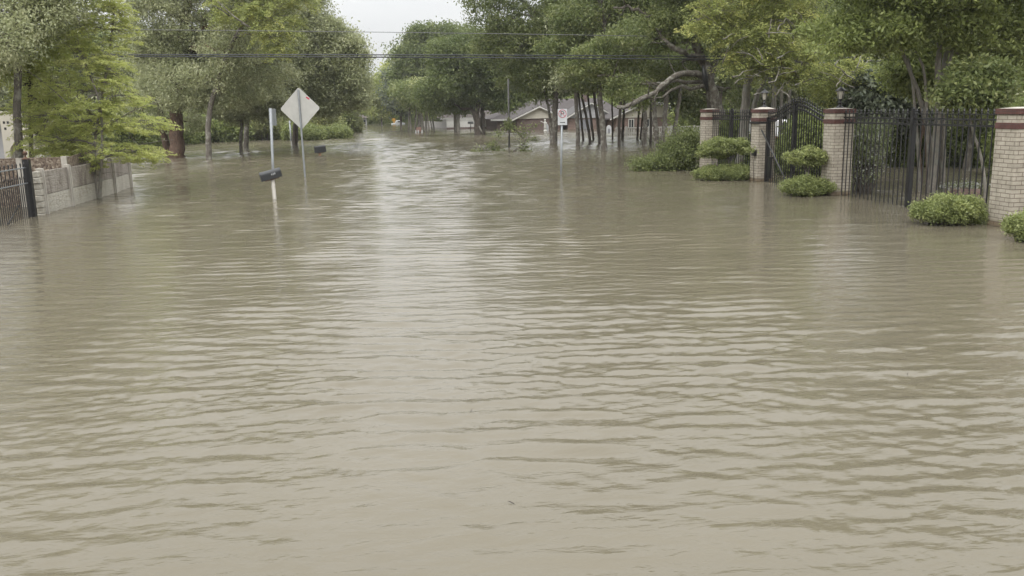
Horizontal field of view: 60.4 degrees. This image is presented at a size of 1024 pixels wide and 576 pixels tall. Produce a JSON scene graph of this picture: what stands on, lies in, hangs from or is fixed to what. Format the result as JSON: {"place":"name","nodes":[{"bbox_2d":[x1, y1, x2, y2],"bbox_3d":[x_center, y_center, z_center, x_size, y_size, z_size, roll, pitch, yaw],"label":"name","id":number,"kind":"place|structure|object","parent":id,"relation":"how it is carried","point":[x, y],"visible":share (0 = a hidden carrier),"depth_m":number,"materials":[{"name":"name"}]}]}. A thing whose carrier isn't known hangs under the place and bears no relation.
{"place":"outdoors","nodes":[
{"label":"outdoors","id":0,"kind":"place"},
{"bbox_2d":[3,0,540,74],"label":"sky","id":1,"kind":"structure","parent":0,"point":[376,17],"materials":[{"name":"white"}]},
{"bbox_2d":[0,115,1023,575],"bbox_3d":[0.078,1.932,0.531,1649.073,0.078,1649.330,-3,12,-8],"label":"water","id":2,"kind":"structure","parent":0,"point":[660,373],"depth_m":6.80,"materials":[{"name":"liquid"}]},
{"bbox_2d":[0,47,27,110],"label":"background tree","id":3,"kind":"object","parent":2,"relation":"on","point":[3,92],"visible":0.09,"depth_m":73.20,"materials":[{"name":"green plant"}]},
{"bbox_2d":[0,151,37,225],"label":"iron side gate","id":4,"kind":"structure","parent":2,"relation":"in","point":[28,186],"depth_m":17.49,"materials":[{"name":"metal"}]},
{"bbox_2d":[0,111,53,158],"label":"arched porch","id":5,"kind":"object","parent":2,"relation":"on","point":[5,133],"visible":0.2,"depth_m":29.40,"materials":[{"name":"beige paint"}]},
{"bbox_2d":[0,149,92,207],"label":"pebbledash wall","id":6,"kind":"structure","parent":2,"relation":"on","point":[47,163],"depth_m":19.89,"materials":[{"name":"concrete"}]},
{"bbox_2d":[0,57,92,130],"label":"background tree","id":7,"kind":"object","parent":2,"relation":"on","point":[56,77],"visible":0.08,"depth_m":72.93,"materials":[{"name":"green plant"}]},
{"bbox_2d":[0,0,111,157],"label":"live oak","id":8,"kind":"object","parent":2,"relation":"on","point":[17,18],"visible":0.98,"depth_m":19.79,"materials":[{"name":"green plant"}]},
{"bbox_2d":[0,0,125,157],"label":"feathery tree","id":9,"kind":"object","parent":2,"relation":"on","point":[35,70],"visible":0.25,"depth_m":22.25,"materials":[{"name":"green plant"}]},
{"bbox_2d":[42,22,118,137],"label":"background tree","id":10,"kind":"object","parent":2,"relation":"on","point":[100,33],"visible":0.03,"depth_m":72.23,"materials":[{"name":"green plant"}]},
{"bbox_2d":[32,158,132,214],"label":"precast wall","id":11,"kind":"structure","parent":2,"relation":"on","point":[65,186],"depth_m":20.11,"materials":[{"name":"concrete"}]},
{"bbox_2d":[0,0,184,197],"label":"young cypress","id":12,"kind":"object","parent":2,"relation":"on","point":[138,154],"visible":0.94,"depth_m":21.19,"materials":[{"name":"green plant"}]},
{"bbox_2d":[50,36,146,110],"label":"background tree","id":13,"kind":"object","parent":2,"relation":"on","point":[91,93],"visible":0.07,"depth_m":71.77,"materials":[{"name":"green plant"}]},
{"bbox_2d":[90,87,169,149],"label":"dark hedge","id":14,"kind":"object","parent":2,"relation":"on","point":[125,137],"visible":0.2,"depth_m":51.88,"materials":[{"name":"green plant"}]},
{"bbox_2d":[104,46,167,111],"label":"background tree","id":15,"kind":"object","parent":2,"relation":"on","point":[126,72],"visible":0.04,"depth_m":70.95,"materials":[{"name":"green plant"}]},
{"bbox_2d":[156,108,204,144],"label":"dark hedge","id":16,"kind":"object","parent":2,"relation":"on","point":[187,137],"visible":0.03,"depth_m":58.83,"materials":[{"name":"green plant"}]},
{"bbox_2d":[103,0,312,157],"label":"live oak","id":17,"kind":"object","parent":2,"relation":"on","point":[186,82],"visible":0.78,"depth_m":39.71,"materials":[{"name":"green plant"}]},
{"bbox_2d":[184,110,255,142],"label":"dark hedge","id":18,"kind":"object","parent":2,"relation":"on","point":[222,133],"visible":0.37,"depth_m":61.96,"materials":[{"name":"green plant"}]},
{"bbox_2d":[204,78,289,153],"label":"live oak","id":19,"kind":"object","parent":2,"relation":"on","point":[274,103],"visible":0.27,"depth_m":43.46,"materials":[{"name":"green plant"}]},
{"bbox_2d":[195,0,323,158],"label":"yellow green tree","id":20,"kind":"object","parent":2,"relation":"on","point":[252,9],"visible":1,"depth_m":36.45,"materials":[{"name":"green plant"}]},
{"bbox_2d":[249,117,283,139],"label":"tall shrub","id":21,"kind":"object","parent":2,"relation":"on","point":[261,128],"visible":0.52,"depth_m":64.54,"materials":[{"name":"green plant"}]},
{"bbox_2d":[259,167,281,198],"bbox_3d":[-5.643,-2.111,20.704,0.524,1.438,0.181,-6,13,-22],"label":"mailbox","id":22,"kind":"object","parent":2,"relation":"in","point":[272,175],"visible":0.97,"depth_m":20.55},
{"bbox_2d":[268,108,276,168],"bbox_3d":[-5.809,-2.953,21.689,0.140,2.897,0.434,2,12,13],"label":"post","id":23,"kind":"object","parent":2,"relation":"in","point":[272,118],"visible":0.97,"depth_m":21.41,"materials":[{"name":"metal"}]},
{"bbox_2d":[233,5,320,149],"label":"live oak","id":24,"kind":"object","parent":2,"relation":"on","point":[298,49],"visible":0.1,"depth_m":47.54,"materials":[{"name":"green plant"}]},
{"bbox_2d":[278,122,292,139],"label":"hedge bush","id":25,"kind":"object","parent":2,"relation":"in","point":[285,131],"visible":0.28,"depth_m":62.86,"materials":[{"name":"green plant"}]},
{"bbox_2d":[281,88,318,176],"bbox_3d":[-6.553,-4.443,27.494,1.206,3.512,0.076,0,12,3],"label":"diamond sign","id":26,"kind":"object","parent":2,"relation":"in","point":[299,108],"visible":0.88,"depth_m":27.30,"materials":[{"name":"metal"}]},
{"bbox_2d":[288,123,327,140],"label":"hedge bush","id":27,"kind":"object","parent":2,"relation":"in","point":[311,131],"visible":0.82,"depth_m":62.35,"materials":[{"name":"green plant"}]},
{"bbox_2d":[284,114,350,127],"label":"tall shrub","id":28,"kind":"object","parent":2,"relation":"on","point":[322,123],"visible":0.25,"depth_m":66.64,"materials":[{"name":"green plant"}]},
{"bbox_2d":[277,0,383,145],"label":"live oak","id":29,"kind":"object","parent":2,"relation":"on","point":[345,84],"visible":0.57,"depth_m":48.83,"materials":[{"name":"green plant"}]},
{"bbox_2d":[323,122,357,138],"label":"hedge bush","id":30,"kind":"object","parent":2,"relation":"in","point":[340,131],"visible":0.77,"depth_m":64.78,"materials":[{"name":"green plant"}]},
{"bbox_2d":[340,110,358,131],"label":"thicket","id":31,"kind":"object","parent":2,"relation":"on","point":[344,115],"visible":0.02,"depth_m":82.04,"materials":[{"name":"green plant"}]},
{"bbox_2d":[347,111,364,131],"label":"hedge bush","id":32,"kind":"object","parent":2,"relation":"in","point":[360,123],"visible":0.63,"depth_m":83.06,"materials":[{"name":"green plant"}]},
{"bbox_2d":[361,60,397,124],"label":"tree","id":33,"kind":"object","parent":2,"relation":"on","point":[379,108],"visible":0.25,"depth_m":117.35,"materials":[{"name":"green plant"}]},
{"bbox_2d":[364,112,407,123],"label":"thicket","id":34,"kind":"object","parent":2,"relation":"on","point":[390,120],"visible":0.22,"depth_m":132.53,"materials":[{"name":"green plant"}]},
{"bbox_2d":[375,64,414,126],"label":"tree","id":35,"kind":"object","parent":2,"relation":"on","point":[390,104],"visible":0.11,"depth_m":103.78,"materials":[{"name":"green plant"}]},
{"bbox_2d":[380,75,421,130],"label":"slender tree","id":36,"kind":"object","parent":2,"relation":"on","point":[388,93],"visible":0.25,"depth_m":81.99,"materials":[{"name":"green plant"}]},
{"bbox_2d":[389,77,424,131],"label":"slender tree","id":37,"kind":"object","parent":2,"relation":"on","point":[403,98],"visible":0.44,"depth_m":78.43,"materials":[{"name":"green plant"}]},
{"bbox_2d":[379,16,469,126],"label":"tree","id":38,"kind":"object","parent":2,"relation":"on","point":[401,67],"visible":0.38,"depth_m":89.30,"materials":[{"name":"green plant"}]},
{"bbox_2d":[424,121,446,127],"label":"board fence","id":39,"kind":"object","parent":2,"relation":"on","point":[441,125],"visible":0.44,"depth_m":96.21,"materials":[{"name":"grey wood"}]},
{"bbox_2d":[423,104,468,130],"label":"oak tree","id":40,"kind":"object","parent":2,"relation":"on","point":[457,122],"visible":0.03,"depth_m":78.68,"materials":[{"name":"green plant"}]},
{"bbox_2d":[437,110,491,123],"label":"white house","id":41,"kind":"structure","parent":2,"relation":"on","point":[450,117],"depth_m":98.59,"materials":[{"name":"paint"}]},
{"bbox_2d":[446,119,485,128],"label":"garden wall","id":42,"kind":"structure","parent":2,"relation":"in","point":[464,124],"depth_m":88.11,"materials":[{"name":"white paint"}]},
{"bbox_2d":[403,19,533,134],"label":"split oak","id":43,"kind":"object","parent":2,"relation":"on","point":[459,85],"visible":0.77,"depth_m":66.15,"materials":[{"name":"green plant"}]},
{"bbox_2d":[471,123,507,150],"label":"shrub","id":44,"kind":"object","parent":2,"relation":"on","point":[492,145],"visible":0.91,"depth_m":41.77,"materials":[{"name":"green plant"}]},
{"bbox_2d":[447,0,600,142],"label":"oak tree","id":45,"kind":"object","parent":2,"relation":"on","point":[512,28],"visible":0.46,"depth_m":47.30,"materials":[{"name":"green plant"}]},
{"bbox_2d":[507,121,541,150],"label":"shrub","id":46,"kind":"object","parent":2,"relation":"on","point":[526,147],"visible":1,"depth_m":40.93,"materials":[{"name":"green plant"}]},
{"bbox_2d":[485,95,615,130],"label":"brick house","id":47,"kind":"structure","parent":2,"relation":"on","point":[528,114],"depth_m":78.75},
{"bbox_2d":[526,1,588,140],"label":"oak tree","id":48,"kind":"object","parent":2,"relation":"on","point":[581,119],"depth_m":51.70,"materials":[{"name":"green plant"}]},
{"bbox_2d":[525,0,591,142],"bbox_3d":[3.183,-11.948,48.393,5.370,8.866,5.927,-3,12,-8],"label":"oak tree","id":49,"kind":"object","parent":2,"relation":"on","point":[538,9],"visible":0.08,"depth_m":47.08,"materials":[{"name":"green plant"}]},
{"bbox_2d":[558,109,566,174],"bbox_3d":[1.504,-3.938,26.219,0.281,2.733,0.083,-3,12,-8],"label":"no parking sign","id":50,"kind":"object","parent":2,"relation":"on","point":[562,117],"visible":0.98,"depth_m":25.99,"materials":[{"name":"metal"}]},
{"bbox_2d":[537,36,594,139],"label":"oak tree","id":51,"kind":"object","parent":2,"relation":"on","point":[591,123],"depth_m":53.05,"materials":[{"name":"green plant"}]},
{"bbox_2d":[538,0,605,144],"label":"oak tree","id":52,"kind":"object","parent":2,"relation":"on","point":[558,79],"visible":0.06,"depth_m":45.66,"materials":[{"name":"green plant"}]},
{"bbox_2d":[533,56,612,143],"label":"oak tree","id":53,"kind":"object","parent":2,"relation":"on","point":[596,113],"visible":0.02,"depth_m":47.39,"materials":[{"name":"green plant"}]},
{"bbox_2d":[524,0,639,150],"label":"oak tree","id":54,"kind":"object","parent":2,"relation":"on","point":[576,20],"visible":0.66,"depth_m":38.20,"materials":[{"name":"green plant"}]},
{"bbox_2d":[599,21,634,144],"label":"oak tree","id":55,"kind":"object","parent":2,"relation":"on","point":[619,126],"visible":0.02,"depth_m":45.87,"materials":[{"name":"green plant"}]},
{"bbox_2d":[590,0,677,145],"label":"oak tree","id":56,"kind":"object","parent":2,"relation":"on","point":[645,125],"visible":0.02,"depth_m":43.25,"materials":[{"name":"green plant"}]},
{"bbox_2d":[610,1,664,141],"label":"oak tree","id":57,"kind":"object","parent":2,"relation":"on","point":[650,128],"depth_m":48.45,"materials":[{"name":"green plant"}]},
{"bbox_2d":[605,101,673,128],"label":"brick house","id":58,"kind":"structure","parent":2,"relation":"on","point":[630,120],"depth_m":75.25,"materials":[{"name":"brown"}]},
{"bbox_2d":[602,0,711,150],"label":"oak tree","id":59,"kind":"object","parent":2,"relation":"on","point":[664,118],"visible":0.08,"depth_m":37.56,"materials":[{"name":"green plant"}]},
{"bbox_2d":[615,125,699,134],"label":"picket fence","id":60,"kind":"object","parent":2,"relation":"in","point":[626,130],"visible":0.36,"depth_m":60.38,"materials":[{"name":"white paint"}]},
{"bbox_2d":[555,0,764,118],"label":"broken oak","id":61,"kind":"object","parent":2,"relation":"on","point":[653,24],"visible":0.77,"depth_m":29.67,"materials":[{"name":"green plant"}]},
{"bbox_2d":[74,29,713,37],"bbox_3d":[2.757,-8.128,28.932,47.846,1.095,0.020,-3,12,-8],"label":"power cable","id":62,"kind":"object","parent":61,"relation":"attached to","point":[391,32],"visible":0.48,"depth_m":27.92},
{"bbox_2d":[70,54,884,57],"bbox_3d":[2.721,-7.472,28.852,47.721,0.759,0.038,-3,12,-8],"label":"power cable","id":63,"kind":"object","parent":61,"relation":"hanging from","point":[423,54],"visible":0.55,"depth_m":28.04,"materials":[{"name":"rubber"}]},
{"bbox_2d":[623,119,699,171],"bbox_3d":[4.827,-4.303,27.452,2.817,1.856,2.080,-3,12,-8],"label":"spreading shrub","id":64,"kind":"object","parent":2,"relation":"on","point":[679,153],"visible":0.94,"depth_m":27.19,"materials":[{"name":"green plant"}]},
{"bbox_2d":[604,0,719,150],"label":"oak tree","id":65,"kind":"object","parent":2,"relation":"on","point":[655,124],"visible":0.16,"depth_m":36.55,"materials":[{"name":"green plant"}]},
{"bbox_2d":[660,90,738,131],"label":"thicket","id":66,"kind":"object","parent":2,"relation":"on","point":[683,120],"visible":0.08,"depth_m":64.67,"materials":[{"name":"green plant"}]},
{"bbox_2d":[672,0,727,135],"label":"oak tree","id":67,"kind":"object","parent":2,"relation":"on","point":[678,105],"visible":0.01,"depth_m":45.12,"materials":[{"name":"green plant"}]},
{"bbox_2d":[649,0,764,122],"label":"background tree","id":68,"kind":"object","parent":2,"relation":"on","point":[690,104],"visible":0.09,"depth_m":48.42,"materials":[{"name":"green plant"}]},
{"bbox_2d":[699,108,718,168],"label":"brick pillar","id":69,"kind":"structure","parent":2,"relation":"on","point":[707,126],"depth_m":26.29,"materials":[{"name":"brick"}]},
{"bbox_2d":[690,159,749,180],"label":"clipped bush","id":70,"kind":"object","parent":2,"relation":"on","point":[733,172],"visible":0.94,"depth_m":23.26,"materials":[{"name":"green plant"}]},
{"bbox_2d":[696,135,750,165],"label":"topiary shrub","id":71,"kind":"object","parent":2,"relation":"on","point":[717,147],"visible":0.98,"depth_m":23.38,"materials":[{"name":"green plant"}]},
{"bbox_2d":[712,108,751,165],"bbox_3d":[6.239,-3.808,24.797,0.076,2.470,3.296,-3,12,-8],"label":"iron fence","id":72,"kind":"object","parent":2,"relation":"on","point":[731,115],"visible":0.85,"depth_m":24.76,"materials":[{"name":"metal"}]},
{"bbox_2d":[718,116,749,164],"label":"garden hedge","id":73,"kind":"object","parent":2,"relation":"on","point":[725,122],"visible":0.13,"depth_m":28.00,"materials":[{"name":"green plant"}]},
{"bbox_2d":[742,144,758,180],"bbox_3d":[6.201,-3.229,22.996,0.217,1.062,0.927,-3,12,-8],"label":"sapling","id":74,"kind":"object","parent":2,"relation":"on","point":[753,151],"visible":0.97,"depth_m":22.83,"materials":[{"name":"green plant"}]},
{"bbox_2d":[691,45,810,118],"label":"background tree","id":75,"kind":"object","parent":2,"relation":"on","point":[768,101],"visible":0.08,"depth_m":52.21,"materials":[{"name":"green plant"}]},
{"bbox_2d":[750,107,776,181],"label":"brick pillar","id":76,"kind":"structure","parent":2,"relation":"in","point":[759,114],"depth_m":22.73,"materials":[{"name":"brick"}]},
{"bbox_2d":[733,90,804,119],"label":"background tree","id":77,"kind":"object","parent":2,"relation":"on","point":[778,104],"visible":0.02,"depth_m":57.22,"materials":[{"name":"green plant"}]},
{"bbox_2d":[730,0,815,137],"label":"slender tree","id":78,"kind":"object","parent":2,"relation":"on","point":[773,104],"visible":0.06,"depth_m":27.51,"materials":[{"name":"green plant"}]},
{"bbox_2d":[674,0,887,163],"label":"yellowing tree","id":79,"kind":"object","parent":2,"relation":"on","point":[771,31],"visible":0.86,"depth_m":25.17,"materials":[{"name":"green plant"}]},
{"bbox_2d":[749,97,823,182],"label":"arched gate","id":80,"kind":"structure","parent":2,"relation":"in","point":[768,171],"depth_m":21.38,"materials":[{"name":"black metal"}]},
{"bbox_2d":[746,0,832,135],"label":"slender tree","id":81,"kind":"object","parent":2,"relation":"on","point":[781,98],"visible":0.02,"depth_m":29.00,"materials":[{"name":"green plant"}]},
{"bbox_2d":[774,104,825,175],"bbox_3d":[8.407,-4.073,24.982,2.203,2.279,2.462,-3,12,-8],"label":"garden hedge","id":82,"kind":"object","parent":2,"relation":"on","point":[777,147],"visible":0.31,"depth_m":24.53,"materials":[{"name":"green plant"}]},
{"bbox_2d":[781,144,829,175],"bbox_3d":[6.498,-2.373,19.430,1.207,1.607,0.747,-3,12,-8],"label":"ornamental tree","id":83,"kind":"object","parent":2,"relation":"on","point":[806,156],"visible":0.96,"depth_m":19.17,"materials":[{"name":"green plant"}]},
{"bbox_2d":[776,172,843,196],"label":"clipped bush","id":84,"kind":"object","parent":2,"relation":"on","point":[804,185],"visible":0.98,"depth_m":19.01,"materials":[{"name":"green plant"}]},
{"bbox_2d":[787,0,835,123],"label":"slender tree","id":85,"kind":"object","parent":2,"relation":"on","point":[789,94],"depth_m":30.02,"materials":[{"name":"green plant"}]},
{"bbox_2d":[72,56,880,61],"bbox_3d":[2.730,-7.410,28.866,47.742,0.861,0.042,-3,12,-8],"label":"power cable","id":86,"kind":"object","parent":85,"relation":"attached to","point":[440,57],"visible":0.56,"depth_m":28.01,"materials":[{"name":"rubber"}]},
{"bbox_2d":[797,0,865,96],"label":"background tree","id":87,"kind":"object","parent":2,"relation":"on","point":[832,6],"visible":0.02,"depth_m":48.63,"materials":[{"name":"green plant"}]},
{"bbox_2d":[821,108,855,194],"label":"brick pillar","id":88,"kind":"structure","parent":2,"relation":"on","point":[833,131],"depth_m":19.04,"materials":[{"name":"brick"}]},
{"bbox_2d":[835,86,845,107],"bbox_3d":[7.087,-4.132,18.992,0.230,0.475,0.230,-3,12,-8],"label":"pillar lantern","id":89,"kind":"object","parent":88,"relation":"on","point":[840,90],"visible":1,"depth_m":18.94,"materials":[{"name":"black metal"}]},
{"bbox_2d":[797,52,881,110],"bbox_3d":[12.831,-7.027,33.718,3.508,4.764,3.398,5,13,28],"label":"garden tree","id":90,"kind":"object","parent":2,"relation":"on","point":[823,105],"visible":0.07,"depth_m":33.14,"materials":[{"name":"green plant"}]},
{"bbox_2d":[851,110,898,193],"bbox_3d":[7.796,-2.842,19.315,1.198,2.143,1.415,4,13,24],"label":"flowering shrub","id":91,"kind":"object","parent":2,"relation":"on","point":[868,156],"visible":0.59,"depth_m":19.20,"materials":[{"name":"green plant"}]},
{"bbox_2d":[852,116,903,166],"bbox_3d":[10.825,-4.754,27.035,2.454,2.701,2.524,-3,12,-8],"label":"garden hedge","id":92,"kind":"object","parent":2,"relation":"on","point":[888,156],"visible":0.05,"depth_m":26.58,"materials":[{"name":"green plant"}]},
{"bbox_2d":[834,62,934,167],"bbox_3d":[11.256,-4.968,26.610,3.347,3.642,2.749,-3,12,-8],"label":"garden tree","id":93,"kind":"object","parent":2,"relation":"on","point":[866,99],"visible":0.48,"depth_m":25.79,"materials":[{"name":"green plant"}]},
{"bbox_2d":[784,0,1023,193],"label":"multi stem tree","id":94,"kind":"object","parent":2,"relation":"on","point":[900,24],"visible":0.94,"depth_m":17.92,"materials":[{"name":"green plant"}]},
{"bbox_2d":[887,107,933,166],"bbox_3d":[12.427,-4.874,27.610,2.882,2.654,2.376,-3,12,-8],"label":"garden hedge","id":95,"kind":"object","parent":2,"relation":"on","point":[902,153],"visible":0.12,"depth_m":26.96,"materials":[{"name":"green plant"}]},
{"bbox_2d":[867,38,957,175],"bbox_3d":[9.848,-4.173,21.315,2.592,4.260,2.034,-3,12,-8],"label":"understorey tree","id":96,"kind":"object","parent":2,"relation":"on","point":[898,74],"visible":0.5,"depth_m":20.75,"materials":[{"name":"green plant"}]},
{"bbox_2d":[870,51,955,176],"bbox_3d":[10.299,-4.208,21.841,2.481,4.097,2.096,-9,14,-35],"label":"understorey tree","id":97,"kind":"object","parent":2,"relation":"on","point":[901,93],"visible":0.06,"depth_m":21.56,"materials":[{"name":"green plant"}]},
{"bbox_2d":[841,107,996,219],"bbox_3d":[7.523,-2.156,16.618,0.076,2.470,5.046,-3,12,-8],"label":"iron fence","id":98,"kind":"object","parent":2,"relation":"on","point":[913,118],"visible":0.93,"depth_m":16.52,"materials":[{"name":"metal"}]},
{"bbox_2d":[915,111,978,166],"bbox_3d":[13.654,-4.750,27.141,2.863,2.551,2.372,-12,16,-42],"label":"garden hedge","id":99,"kind":"object","parent":2,"relation":"on","point":[953,144],"visible":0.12,"depth_m":26.46,"materials":[{"name":"green plant"}]},
{"bbox_2d":[907,189,989,225],"bbox_3d":[7.186,-1.180,14.432,1.401,0.881,1.127,-3,12,-8],"label":"clipped bush","id":100,"kind":"object","parent":2,"relation":"on","point":[942,208],"visible":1,"depth_m":14.18,"materials":[{"name":"green plant"}]},
{"bbox_2d":[929,178,990,194],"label":"hedge","id":101,"kind":"object","parent":2,"relation":"on","point":[966,188],"visible":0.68,"depth_m":18.89,"materials":[{"name":"green plant"}]},
{"bbox_2d":[919,34,1023,170],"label":"garden tree","id":102,"kind":"object","parent":2,"relation":"on","point":[969,152],"visible":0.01,"depth_m":24.86,"materials":[{"name":"green plant"}]},
{"bbox_2d":[921,48,1023,198],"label":"understorey tree","id":103,"kind":"object","parent":2,"relation":"on","point":[980,83],"visible":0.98,"depth_m":17.15,"materials":[{"name":"green plant"}]},
{"bbox_2d":[951,104,1014,167],"bbox_3d":[14.512,-4.684,26.572,2.403,2.616,2.344,-3,12,-8],"label":"garden hedge","id":104,"kind":"object","parent":2,"relation":"on","point":[975,151],"visible":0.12,"depth_m":26.18,"materials":[{"name":"green plant"}]},
{"bbox_2d":[974,93,1023,176],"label":"garden hedge","id":105,"kind":"object","parent":2,"relation":"on","point":[988,141],"visible":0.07,"depth_m":23.17,"materials":[{"name":"green plant"}]},
{"bbox_2d":[987,107,1023,226],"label":"brick pillar","id":106,"kind":"structure","parent":2,"relation":"in","point":[1007,187],"depth_m":13.74,"materials":[{"name":"brick"}]},
{"bbox_2d":[999,207,1023,241],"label":"clipped bush","id":107,"kind":"object","parent":2,"relation":"on","point":[1013,225],"visible":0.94,"depth_m":12.54,"materials":[{"name":"green plant"}]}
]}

